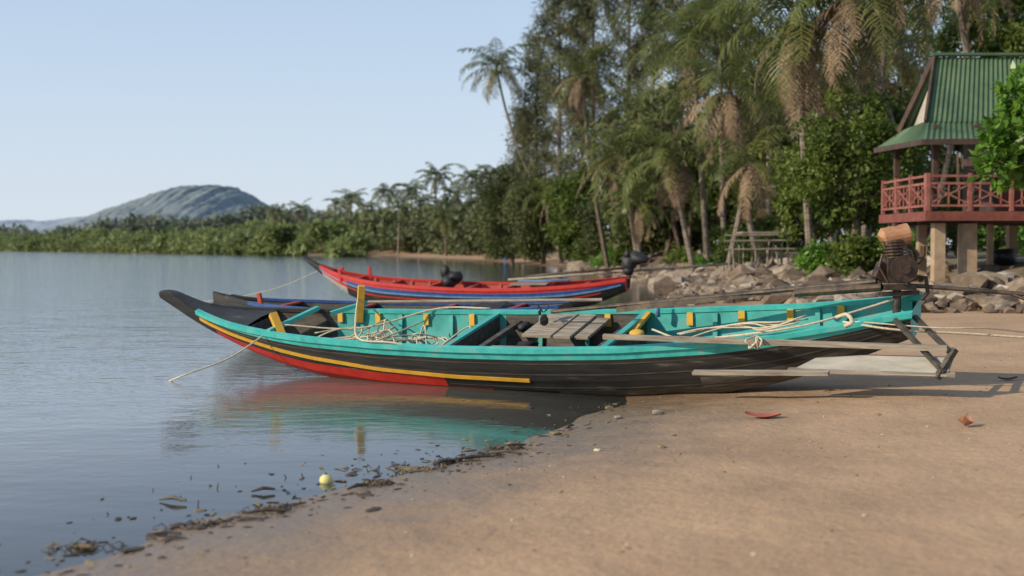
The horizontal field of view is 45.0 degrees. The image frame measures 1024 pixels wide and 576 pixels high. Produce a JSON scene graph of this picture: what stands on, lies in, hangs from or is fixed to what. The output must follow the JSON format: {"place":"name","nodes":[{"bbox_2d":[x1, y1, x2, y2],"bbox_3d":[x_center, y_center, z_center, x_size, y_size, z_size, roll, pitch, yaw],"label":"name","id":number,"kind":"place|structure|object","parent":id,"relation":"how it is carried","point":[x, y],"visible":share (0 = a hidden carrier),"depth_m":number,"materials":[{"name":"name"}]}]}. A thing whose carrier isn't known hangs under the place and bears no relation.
{"place":"outdoors","nodes":[
{"label":"outdoors","id":0,"kind":"place"},
{"bbox_2d":[0,216,86,230],"bbox_3d":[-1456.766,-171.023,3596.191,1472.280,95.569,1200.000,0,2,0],"label":"hill","id":1,"kind":"structure","parent":0,"point":[34,224],"depth_m":3349.44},
{"bbox_2d":[33,185,317,233],"bbox_3d":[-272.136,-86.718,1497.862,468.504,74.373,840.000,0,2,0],"label":"hill","id":2,"kind":"structure","parent":0,"point":[194,201],"depth_m":1286.78,"materials":[{"name":"grey stone"}]},
{"bbox_2d":[0,251,674,499],"bbox_3d":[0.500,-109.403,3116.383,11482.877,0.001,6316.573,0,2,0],"label":"sea water","id":3,"kind":"structure","parent":0,"point":[98,350],"depth_m":15.28,"materials":[{"name":"blue liquid"}]},
{"bbox_2d":[0,215,378,256],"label":"mangrove thicket","id":4,"kind":"object","parent":3,"relation":"on","point":[332,239],"visible":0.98,"depth_m":199.42,"materials":[{"name":"green plant"}]},
{"bbox_2d":[319,473,332,485],"bbox_3d":[-1.248,1.287,8.306,0.093,0.093,0.099,0,2,0],"label":"floating fruit","id":5,"kind":"object","parent":3,"relation":"on","point":[325,479],"visible":1,"depth_m":8.27,"materials":[{"name":"yellow food"}]},
{"bbox_2d":[213,291,602,308],"bbox_3d":[-1.829,0.553,19.250,6.601,0.966,1.249,1,6,21],"label":"longtail boat","id":6,"kind":"object","parent":3,"relation":"on","point":[240,300],"visible":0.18,"depth_m":19.55,"materials":[{"name":"black paint"}]},
{"bbox_2d":[204,250,727,306],"bbox_3d":[-3.369,-0.203,33.048,18.010,1.635,1.580,1,2,14],"label":"longtail boat","id":7,"kind":"object","parent":3,"relation":"on","point":[450,285],"visible":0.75,"depth_m":32.05,"materials":[{"name":"red paint"}]},
{"bbox_2d":[159,223,1023,395],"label":"longtail boat","id":8,"kind":"object","parent":3,"relation":"on","point":[646,348],"visible":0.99,"depth_m":13.12,"materials":[{"name":"black paint"}]},
{"bbox_2d":[0,0,1019,243],"label":"sky","id":9,"kind":"structure","parent":0,"point":[104,104],"materials":[{"name":"blue"}]},
{"bbox_2d":[0,244,1023,575],"bbox_3d":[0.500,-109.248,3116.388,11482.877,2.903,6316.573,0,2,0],"label":"beach ground","id":10,"kind":"structure","parent":0,"point":[768,504],"depth_m":7.53,"materials":[{"name":"beige sand"}]},
{"bbox_2d":[0,203,335,238],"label":"trees","id":11,"kind":"object","parent":10,"relation":"on","point":[132,224],"visible":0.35,"depth_m":339.96,"materials":[{"name":"green plant"}]},
{"bbox_2d":[263,204,288,221],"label":"coconut palm","id":12,"kind":"object","parent":10,"relation":"on","point":[275,213],"visible":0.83,"depth_m":239.26,"materials":[{"name":"green plant"}]},
{"bbox_2d":[285,198,312,221],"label":"coconut palm","id":13,"kind":"object","parent":10,"relation":"on","point":[300,210],"visible":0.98,"depth_m":229.45,"materials":[{"name":"green plant"}]},
{"bbox_2d":[15,400,653,575],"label":"seaweed debris","id":14,"kind":"object","parent":10,"relation":"on","point":[278,508],"visible":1,"depth_m":7.66,"materials":[{"name":"brown plant"}]},
{"bbox_2d":[322,197,353,217],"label":"coconut palm","id":15,"kind":"object","parent":10,"relation":"on","point":[334,202],"visible":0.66,"depth_m":199.11,"materials":[{"name":"green plant"}]},
{"bbox_2d":[332,188,368,222],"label":"coconut palm","id":16,"kind":"object","parent":10,"relation":"on","point":[351,196],"visible":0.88,"depth_m":189.25,"materials":[{"name":"green plant"}]},
{"bbox_2d":[352,196,381,217],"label":"coconut palm","id":17,"kind":"object","parent":10,"relation":"on","point":[363,206],"visible":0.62,"depth_m":184.10,"materials":[{"name":"green plant"}]},
{"bbox_2d":[371,183,403,246],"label":"coconut palm","id":18,"kind":"object","parent":10,"relation":"on","point":[384,189],"visible":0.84,"depth_m":179.11,"materials":[{"name":"green plant"}]},
{"bbox_2d":[381,195,415,253],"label":"coconut palm","id":19,"kind":"object","parent":10,"relation":"on","point":[401,212],"visible":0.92,"depth_m":159.62,"materials":[{"name":"green plant"}]},
{"bbox_2d":[391,178,428,210],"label":"coconut palm","id":20,"kind":"object","parent":10,"relation":"on","point":[409,192],"visible":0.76,"depth_m":174.05,"materials":[{"name":"green plant"}]},
{"bbox_2d":[406,192,438,253],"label":"coconut palm","id":21,"kind":"object","parent":10,"relation":"on","point":[420,200],"visible":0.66,"depth_m":159.35,"materials":[{"name":"green plant"}]},
{"bbox_2d":[319,191,540,257],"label":"distant treeline","id":22,"kind":"object","parent":10,"relation":"on","point":[415,229],"visible":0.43,"depth_m":155.90,"materials":[{"name":"green plant"}]},
{"bbox_2d":[415,162,454,205],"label":"coconut palm","id":23,"kind":"object","parent":10,"relation":"on","point":[439,177],"visible":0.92,"depth_m":164.44,"materials":[{"name":"green plant"}]},
{"bbox_2d":[426,206,458,255],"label":"coconut palm","id":24,"kind":"object","parent":10,"relation":"on","point":[444,217],"visible":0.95,"depth_m":137.59,"materials":[{"name":"green plant"}]},
{"bbox_2d":[427,195,462,254],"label":"coconut palm","id":25,"kind":"object","parent":10,"relation":"on","point":[441,201],"visible":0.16,"depth_m":149.24,"materials":[{"name":"green plant"}]},
{"bbox_2d":[437,181,469,204],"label":"coconut palm","id":26,"kind":"object","parent":10,"relation":"on","point":[449,191],"visible":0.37,"depth_m":169.21,"materials":[{"name":"green plant"}]},
{"bbox_2d":[443,203,468,248],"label":"coconut palm","id":27,"kind":"object","parent":10,"relation":"on","point":[455,204],"visible":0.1,"depth_m":144.73,"materials":[{"name":"green plant"}]},
{"bbox_2d":[449,164,491,203],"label":"coconut palm","id":28,"kind":"object","parent":10,"relation":"on","point":[472,175],"visible":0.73,"depth_m":149.26,"materials":[{"name":"green plant"}]},
{"bbox_2d":[465,186,485,254],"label":"coconut palm","id":29,"kind":"object","parent":10,"relation":"on","point":[474,192],"visible":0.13,"depth_m":139.76,"materials":[{"name":"green plant"}]},
{"bbox_2d":[471,164,504,190],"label":"coconut palm","id":30,"kind":"object","parent":10,"relation":"on","point":[486,169],"visible":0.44,"depth_m":149.11,"materials":[{"name":"green plant"}]},
{"bbox_2d":[468,201,516,259],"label":"tamarisk tree","id":31,"kind":"object","parent":10,"relation":"on","point":[482,242],"visible":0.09,"depth_m":117.10,"materials":[{"name":"green plant"}]},
{"bbox_2d":[457,37,535,175],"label":"coconut palm","id":32,"kind":"object","parent":10,"relation":"on","point":[502,61],"visible":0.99,"depth_m":96.92,"materials":[{"name":"green plant"}]},
{"bbox_2d":[469,163,540,263],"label":"broadleaf tree","id":33,"kind":"object","parent":10,"relation":"on","point":[500,244],"visible":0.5,"depth_m":99.29,"materials":[{"name":"green plant"}]},
{"bbox_2d":[498,101,540,259],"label":"casuarina tree","id":34,"kind":"object","parent":10,"relation":"on","point":[512,147],"visible":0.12,"depth_m":111.30,"materials":[{"name":"green plant"}]},
{"bbox_2d":[495,24,566,261],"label":"casuarina tree","id":35,"kind":"object","parent":10,"relation":"on","point":[522,128],"visible":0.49,"depth_m":99.05,"materials":[{"name":"green plant"}]},
{"bbox_2d":[498,169,565,264],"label":"broadleaf tree","id":36,"kind":"object","parent":10,"relation":"on","point":[527,233],"visible":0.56,"depth_m":92.92,"materials":[{"name":"green plant"}]},
{"bbox_2d":[520,172,572,261],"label":"coconut palm","id":37,"kind":"object","parent":10,"relation":"on","point":[538,206],"visible":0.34,"depth_m":90.37,"materials":[{"name":"green plant"}]},
{"bbox_2d":[508,0,600,263],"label":"casuarina tree","id":38,"kind":"object","parent":10,"relation":"on","point":[552,7],"visible":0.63,"depth_m":91.38,"materials":[{"name":"green plant"}]},
{"bbox_2d":[540,164,605,261],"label":"broadleaf tree","id":39,"kind":"object","parent":10,"relation":"on","point":[564,198],"visible":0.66,"depth_m":84.77,"materials":[{"name":"green plant"}]},
{"bbox_2d":[550,1,606,179],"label":"casuarina tree","id":40,"kind":"object","parent":10,"relation":"on","point":[580,44],"visible":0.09,"depth_m":103.03,"materials":[{"name":"green plant"}]},
{"bbox_2d":[536,42,624,172],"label":"coconut palm","id":41,"kind":"object","parent":10,"relation":"on","point":[577,96],"visible":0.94,"depth_m":85.30,"materials":[{"name":"green plant"}]},
{"bbox_2d":[543,0,633,179],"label":"casuarina tree","id":42,"kind":"object","parent":10,"relation":"on","point":[584,10],"visible":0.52,"depth_m":89.00,"materials":[{"name":"green plant"}]},
{"bbox_2d":[204,352,1023,570],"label":"beach litter","id":43,"kind":"object","parent":10,"relation":"on","point":[659,446],"visible":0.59,"depth_m":7.99,"materials":[{"name":"plant"}]},
{"bbox_2d":[572,0,668,163],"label":"casuarina tree","id":44,"kind":"object","parent":10,"relation":"on","point":[616,36],"visible":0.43,"depth_m":85.23,"materials":[{"name":"green plant"}]},
{"bbox_2d":[614,410,663,418],"bbox_3d":[1.134,1.139,11.101,0.488,0.079,0.092,-1,2,-16],"label":"pebble","id":45,"kind":"object","parent":10,"relation":"on","point":[657,412],"visible":1,"depth_m":11.11,"materials":[{"name":"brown stone"}]},
{"bbox_2d":[601,172,683,272],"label":"coconut palm","id":46,"kind":"object","parent":10,"relation":"on","point":[638,209],"visible":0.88,"depth_m":56.83,"materials":[{"name":"green plant"}]},
{"bbox_2d":[607,0,684,249],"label":"casuarina tree","id":47,"kind":"object","parent":10,"relation":"on","point":[650,3],"visible":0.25,"depth_m":83.25,"materials":[{"name":"green plant"}]},
{"bbox_2d":[597,73,700,156],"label":"coconut palm","id":48,"kind":"object","parent":10,"relation":"on","point":[640,104],"visible":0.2,"depth_m":69.21,"materials":[{"name":"green plant"}]},
{"bbox_2d":[620,0,707,145],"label":"casuarina tree","id":49,"kind":"object","parent":10,"relation":"on","point":[672,4],"visible":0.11,"depth_m":81.54,"materials":[{"name":"green plant"}]},
{"bbox_2d":[627,150,705,254],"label":"broadleaf tree","id":50,"kind":"object","parent":10,"relation":"on","point":[662,236],"visible":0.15,"depth_m":67.32,"materials":[{"name":"green plant"}]},
{"bbox_2d":[677,118,751,236],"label":"broadleaf tree","id":51,"kind":"object","parent":10,"relation":"on","point":[713,218],"visible":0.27,"depth_m":62.55,"materials":[{"name":"green plant"}]},
{"bbox_2d":[653,0,783,249],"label":"coconut palm","id":52,"kind":"object","parent":10,"relation":"on","point":[723,216],"visible":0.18,"depth_m":57.11,"materials":[{"name":"green plant"}]},
{"bbox_2d":[685,0,767,121],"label":"casuarina tree","id":53,"kind":"object","parent":10,"relation":"on","point":[722,56],"visible":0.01,"depth_m":79.56,"materials":[{"name":"green plant"}]},
{"bbox_2d":[687,7,827,251],"bbox_3d":[11.496,-6.881,54.843,6.666,11.186,6.623,-2,3,-42],"label":"coconut palm","id":54,"kind":"object","parent":10,"relation":"on","point":[768,208],"visible":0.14,"depth_m":54.68,"materials":[{"name":"green plant"}]},
{"bbox_2d":[716,104,802,231],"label":"broadleaf tree","id":55,"kind":"object","parent":10,"relation":"on","point":[782,143],"visible":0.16,"depth_m":58.97,"materials":[{"name":"green plant"}]},
{"bbox_2d":[745,411,780,416],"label":"fallen leaf","id":56,"kind":"object","parent":10,"relation":"on","point":[762,414],"visible":1,"depth_m":10.49,"materials":[{"name":"red plant"}]},
{"bbox_2d":[562,248,1023,312],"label":"rock bank","id":57,"kind":"object","parent":10,"relation":"on","point":[677,283],"visible":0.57,"depth_m":33.10,"materials":[{"name":"grey stone"}]},
{"bbox_2d":[567,238,597,261],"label":"shrub","id":58,"kind":"object","parent":57,"relation":"on","point":[580,257],"visible":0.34,"depth_m":82.23,"materials":[{"name":"green plant"}]},
{"bbox_2d":[570,197,621,255],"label":"broadleaf tree","id":59,"kind":"object","parent":57,"relation":"on","point":[591,240],"visible":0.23,"depth_m":79.59,"materials":[{"name":"green plant"}]},
{"bbox_2d":[586,243,619,268],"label":"shrub","id":60,"kind":"object","parent":57,"relation":"on","point":[599,260],"visible":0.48,"depth_m":70.15,"materials":[{"name":"green plant"}]},
{"bbox_2d":[557,113,667,250],"bbox_3d":[6.114,-4.987,65.264,6.258,8.492,6.043,-1,3,-36],"label":"coconut palm","id":61,"kind":"object","parent":57,"relation":"on","point":[599,167],"visible":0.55,"depth_m":64.91,"materials":[{"name":"green plant"}]},
{"bbox_2d":[610,245,632,266],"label":"shrub","id":62,"kind":"object","parent":57,"relation":"on","point":[617,258],"visible":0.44,"depth_m":68.04,"materials":[{"name":"green plant"}]},
{"bbox_2d":[591,125,654,253],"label":"broadleaf tree","id":63,"kind":"object","parent":57,"relation":"on","point":[601,208],"visible":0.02,"depth_m":73.27,"materials":[{"name":"green plant"}]},
{"bbox_2d":[613,124,722,268],"bbox_3d":[6.662,-3.616,51.854,4.618,6.719,4.677,1,2,34],"label":"coconut palm","id":64,"kind":"object","parent":57,"relation":"on","point":[674,177],"visible":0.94,"depth_m":51.38,"materials":[{"name":"green plant"}]},
{"bbox_2d":[659,244,697,264],"bbox_3d":[8.194,-1.358,60.531,1.985,1.655,2.018,0,2,0],"label":"shrub","id":65,"kind":"object","parent":57,"relation":"on","point":[680,255],"visible":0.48,"depth_m":60.51,"materials":[{"name":"green plant"}]},
{"bbox_2d":[602,0,764,263],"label":"coconut palm","id":66,"kind":"object","parent":57,"relation":"on","point":[692,51],"visible":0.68,"depth_m":52.73,"materials":[{"name":"green plant"}]},
{"bbox_2d":[683,253,717,268],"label":"shrub","id":67,"kind":"object","parent":57,"relation":"on","point":[700,260],"visible":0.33,"depth_m":53.96,"materials":[{"name":"green plant"}]},
{"bbox_2d":[659,44,785,263],"bbox_3d":[8.551,-4.982,49.072,5.389,8.761,5.923,0,2,0],"label":"coconut palm","id":68,"kind":"object","parent":57,"relation":"on","point":[721,101],"visible":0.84,"depth_m":48.42,"materials":[{"name":"green plant"}]},
{"bbox_2d":[700,224,748,255],"bbox_3d":[10.047,-2.091,58.346,2.424,2.123,2.365,0,2,0],"label":"shrub","id":69,"kind":"object","parent":57,"relation":"on","point":[717,232],"visible":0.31,"depth_m":58.01,"materials":[{"name":"green plant"}]},
{"bbox_2d":[713,228,753,267],"bbox_3d":[9.285,-1.521,50.611,2.088,2.071,2.182,-1,2,-35],"label":"shrub","id":70,"kind":"object","parent":57,"relation":"on","point":[722,257],"visible":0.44,"depth_m":50.36,"materials":[{"name":"green plant"}]},
{"bbox_2d":[697,125,794,266],"bbox_3d":[8.623,-2.863,44.715,3.652,5.760,3.773,0,2,0],"label":"coconut palm","id":71,"kind":"object","parent":57,"relation":"on","point":[753,174],"visible":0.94,"depth_m":44.46,"materials":[{"name":"green plant"}]},
{"bbox_2d":[741,207,786,256],"bbox_3d":[10.598,-2.208,52.497,2.126,2.491,2.254,0,2,0],"label":"shrub","id":72,"kind":"object","parent":57,"relation":"on","point":[767,224],"visible":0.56,"depth_m":52.60,"materials":[{"name":"green plant"}]},
{"bbox_2d":[688,0,917,273],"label":"coconut palm","id":73,"kind":"object","parent":57,"relation":"on","point":[795,36],"visible":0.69,"depth_m":37.03,"materials":[{"name":"green plant"}]},
{"bbox_2d":[767,140,848,271],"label":"broadleaf tree","id":74,"kind":"object","parent":57,"relation":"on","point":[786,209],"visible":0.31,"depth_m":38.72,"materials":[{"name":"green plant"}]},
{"bbox_2d":[790,237,840,276],"bbox_3d":[9.142,-0.821,36.425,1.892,1.434,1.740,1,2,27],"label":"shrub","id":75,"kind":"object","parent":57,"relation":"on","point":[808,258],"visible":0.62,"depth_m":36.19,"materials":[{"name":"green plant"}]},
{"bbox_2d":[722,227,946,272],"bbox_3d":[10.319,-1.000,41.135,2.790,2.193,8.438,-1,2,-28],"label":"driftwood fence","id":76,"kind":"object","parent":57,"relation":"on","point":[772,249],"visible":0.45,"depth_m":43.65,"materials":[{"name":"grey wood"}]},
{"bbox_2d":[821,230,886,276],"bbox_3d":[9.642,-0.885,34.671,1.936,1.543,1.633,-1,2,-29],"label":"shrub","id":77,"kind":"object","parent":57,"relation":"on","point":[851,255],"visible":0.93,"depth_m":34.31,"materials":[{"name":"green plant"}]},
{"bbox_2d":[874,223,930,257],"bbox_3d":[10.926,-1.135,34.619,1.737,1.371,1.837,-1,2,-22],"label":"shrub","id":78,"kind":"object","parent":57,"relation":"on","point":[913,244],"visible":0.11,"depth_m":34.32,"materials":[{"name":"green plant"}]},
{"bbox_2d":[581,61,1023,268],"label":"background forest","id":79,"kind":"object","parent":10,"relation":"on","point":[956,162],"visible":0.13,"depth_m":66.13,"materials":[{"name":"green plant"}]},
{"bbox_2d":[759,53,895,242],"bbox_3d":[12.982,-5.464,51.037,4.753,8.443,5.136,-1,2,-29],"label":"coconut palm","id":80,"kind":"object","parent":10,"relation":"on","point":[825,112],"visible":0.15,"depth_m":50.61,"materials":[{"name":"green plant"}]},
{"bbox_2d":[749,0,952,232],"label":"coconut palm","id":81,"kind":"object","parent":10,"relation":"on","point":[864,27],"visible":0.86,"depth_m":35.11,"materials":[{"name":"green plant"}]},
{"bbox_2d":[782,82,929,239],"bbox_3d":[9.894,-3.118,35.463,4.257,5.542,3.926,0,2,0],"label":"broadleaf tree","id":82,"kind":"object","parent":10,"relation":"on","point":[824,168],"visible":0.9,"depth_m":34.77,"materials":[{"name":"green plant"}]},
{"bbox_2d":[815,0,962,115],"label":"coconut palm","id":83,"kind":"object","parent":10,"relation":"on","point":[888,71],"visible":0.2,"depth_m":49.26,"materials":[{"name":"green plant"}]},
{"bbox_2d":[839,89,939,227],"bbox_3d":[12.097,-3.655,39.828,3.400,5.554,3.309,0,2,0],"label":"broadleaf tree","id":84,"kind":"object","parent":10,"relation":"on","point":[897,114],"visible":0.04,"depth_m":39.57,"materials":[{"name":"green plant"}]},
{"bbox_2d":[827,0,961,237],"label":"coconut palm","id":85,"kind":"object","parent":10,"relation":"on","point":[864,230],"visible":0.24,"depth_m":41.63,"materials":[{"name":"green plant"}]},
{"bbox_2d":[845,0,959,206],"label":"casuarina tree","id":86,"kind":"object","parent":10,"relation":"on","point":[922,70],"visible":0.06,"depth_m":69.36,"materials":[{"name":"green plant"}]},
{"bbox_2d":[833,11,1023,241],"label":"power line","id":87,"kind":"object","parent":10,"relation":"on","point":[934,35],"visible":0.16,"depth_m":43.19,"materials":[{"name":"black rubber"}]},
{"bbox_2d":[870,0,1016,248],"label":"coconut palm","id":88,"kind":"object","parent":10,"relation":"on","point":[978,6],"visible":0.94,"depth_m":34.63,"materials":[{"name":"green plant"}]},
{"bbox_2d":[874,53,1023,281],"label":"stilt hut","id":89,"kind":"object","parent":10,"relation":"on","point":[952,101],"visible":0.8,"depth_m":27.79,"materials":[{"name":"wood"}]},
{"bbox_2d":[909,0,1016,251],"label":"coconut palm","id":90,"kind":"object","parent":10,"relation":"on","point":[947,163],"visible":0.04,"depth_m":51.23,"materials":[{"name":"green plant"}]},
{"bbox_2d":[958,413,973,425],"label":"fallen leaf","id":91,"kind":"object","parent":10,"relation":"on","point":[966,420],"visible":1,"depth_m":9.37,"materials":[{"name":"orange plant"}]},
{"bbox_2d":[930,184,1002,256],"bbox_3d":[13.578,-1.966,36.450,2.320,2.398,2.341,-1,2,-33],"label":"shrub","id":92,"kind":"object","parent":10,"relation":"on","point":[954,233],"visible":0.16,"depth_m":36.49,"materials":[{"name":"green plant"}]},
{"bbox_2d":[927,0,1023,229],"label":"broadleaf tree","id":93,"kind":"object","parent":10,"relation":"on","point":[949,38],"visible":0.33,"depth_m":43.46,"materials":[{"name":"green plant"}]},
{"bbox_2d":[957,226,1023,257],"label":"shrub","id":94,"kind":"object","parent":10,"relation":"on","point":[1002,244],"visible":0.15,"depth_m":35.23,"materials":[{"name":"green plant"}]},
{"bbox_2d":[965,60,1023,195],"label":"sea almond tree","id":95,"kind":"object","parent":10,"relation":"on","point":[1000,149],"visible":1,"depth_m":21.80,"materials":[{"name":"green plant"}]},
{"bbox_2d":[971,9,1023,57],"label":"broadleaf tree","id":96,"kind":"object","parent":10,"relation":"on","point":[998,39],"visible":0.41,"depth_m":41.46,"materials":[{"name":"green plant"}]},
{"bbox_2d":[998,376,1016,379],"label":"fallen leaf","id":97,"kind":"object","parent":10,"relation":"on","point":[1009,378],"visible":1,"depth_m":12.35,"materials":[{"name":"brown plant"}]}
]}

